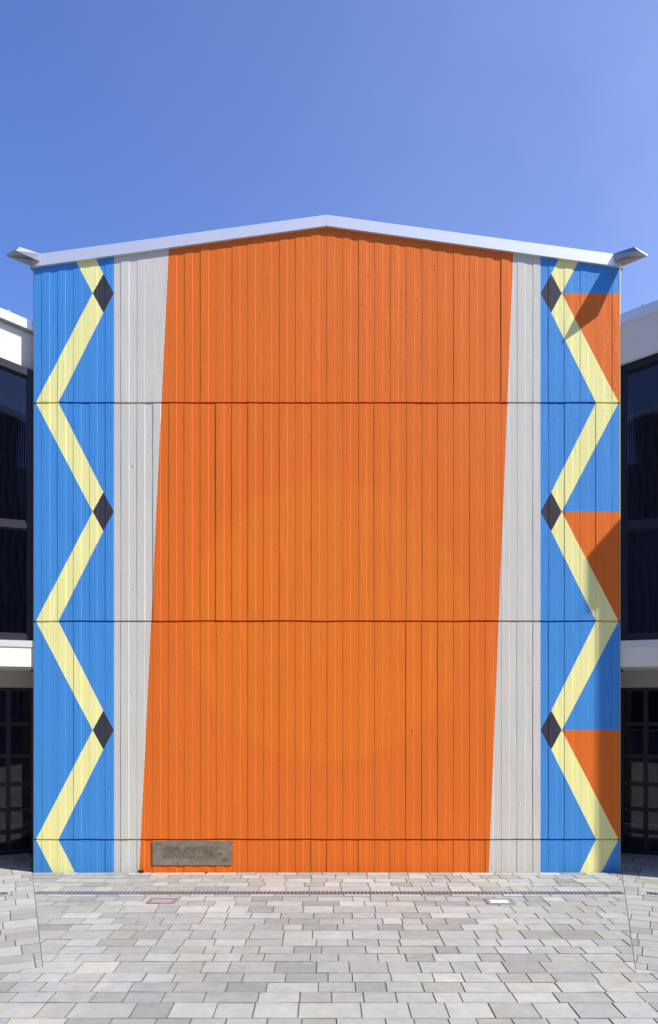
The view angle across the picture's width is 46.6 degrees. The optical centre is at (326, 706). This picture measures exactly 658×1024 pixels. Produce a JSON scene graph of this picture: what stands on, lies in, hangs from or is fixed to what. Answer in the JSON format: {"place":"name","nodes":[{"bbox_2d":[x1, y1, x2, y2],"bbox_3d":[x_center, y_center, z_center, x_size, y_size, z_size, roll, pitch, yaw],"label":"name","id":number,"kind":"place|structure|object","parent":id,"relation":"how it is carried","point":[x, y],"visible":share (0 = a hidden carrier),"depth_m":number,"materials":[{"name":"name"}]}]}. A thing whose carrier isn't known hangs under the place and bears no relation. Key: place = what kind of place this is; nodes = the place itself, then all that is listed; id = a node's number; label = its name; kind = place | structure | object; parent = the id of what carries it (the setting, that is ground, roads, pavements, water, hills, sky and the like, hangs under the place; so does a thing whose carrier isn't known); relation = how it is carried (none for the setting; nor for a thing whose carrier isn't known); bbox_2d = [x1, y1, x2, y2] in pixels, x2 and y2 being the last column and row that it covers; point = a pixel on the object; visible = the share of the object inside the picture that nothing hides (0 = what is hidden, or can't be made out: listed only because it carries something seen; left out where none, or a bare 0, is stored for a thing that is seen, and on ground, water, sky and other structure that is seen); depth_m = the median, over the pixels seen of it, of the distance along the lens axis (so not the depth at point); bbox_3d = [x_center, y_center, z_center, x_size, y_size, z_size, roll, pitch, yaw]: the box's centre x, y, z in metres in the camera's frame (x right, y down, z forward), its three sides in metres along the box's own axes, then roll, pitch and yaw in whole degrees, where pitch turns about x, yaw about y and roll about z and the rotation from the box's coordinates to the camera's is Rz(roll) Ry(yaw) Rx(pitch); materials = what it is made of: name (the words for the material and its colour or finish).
{"place":"outdoors","nodes":[
{"label":"outdoors","id":0,"kind":"place"},
{"bbox_2d":[0,853,41,971],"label":"side paving","id":1,"kind":"structure","parent":0,"point":[21,928],"depth_m":6.61,"materials":[{"name":"grey stone"}]},
{"bbox_2d":[0,308,32,854],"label":"side wing","id":2,"kind":"structure","parent":1,"relation":"on","point":[16,584],"depth_m":8.45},
{"bbox_2d":[0,357,32,640],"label":"window frame","id":3,"kind":"structure","parent":2,"relation":"in","point":[5,363],"depth_m":8.45,"materials":[{"name":"black metal"}]},
{"bbox_2d":[0,853,657,1023],"bbox_3d":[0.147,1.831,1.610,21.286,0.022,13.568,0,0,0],"label":"courtyard paving","id":4,"kind":"structure","parent":0,"point":[570,969],"depth_m":5.64,"materials":[{"name":"grey stone"}]},
{"bbox_2d":[146,898,177,903],"bbox_3d":[-1.545,1.829,7.165,0.258,0.026,0.198,0,0,0],"label":"ground light","id":5,"kind":"object","parent":4,"relation":"on","point":[161,900],"visible":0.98,"depth_m":7.16,"materials":[{"name":"metal"}]},
{"bbox_2d":[6,215,647,872],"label":"gable hall","id":6,"kind":"structure","parent":4,"relation":"on","point":[326,543],"depth_m":8.40,"materials":[{"name":"orange paint"}]},
{"bbox_2d":[152,841,231,864],"bbox_3d":[-1.479,1.607,8.392,0.874,0.271,0.008,0,0,0],"label":"plaque","id":7,"kind":"object","parent":6,"relation":"attached to","point":[191,852],"visible":1,"depth_m":8.39,"materials":[{"name":"grey metal"}]},
{"bbox_2d":[34,891,621,894],"bbox_3d":[0.017,1.833,7.478,5.731,0.024,0.111,0,0,0],"label":"drain channel","id":8,"kind":"object","parent":4,"relation":"on","point":[330,892],"visible":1,"depth_m":7.49,"materials":[{"name":"metal"}]},
{"bbox_2d":[483,898,515,904],"bbox_3d":[1.612,1.829,7.145,0.258,0.026,0.198,0,0,0],"label":"ground light","id":9,"kind":"object","parent":4,"relation":"on","point":[498,901],"visible":0.91,"depth_m":7.14,"materials":[{"name":"glass"}]},
{"bbox_2d":[0,0,657,320],"label":"sky","id":10,"kind":"structure","parent":0,"point":[533,121],"materials":[{"name":"blue"}]},
{"bbox_2d":[621,853,657,970],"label":"side paving","id":11,"kind":"structure","parent":0,"point":[639,909],"depth_m":7.04,"materials":[{"name":"grey stone"}]},
{"bbox_2d":[620,300,657,854],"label":"side wing","id":12,"kind":"structure","parent":11,"relation":"on","point":[639,581],"depth_m":8.45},
{"bbox_2d":[621,353,657,640],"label":"window frame","id":13,"kind":"structure","parent":12,"relation":"in","point":[653,358],"depth_m":8.45,"materials":[{"name":"black metal"}]}
]}

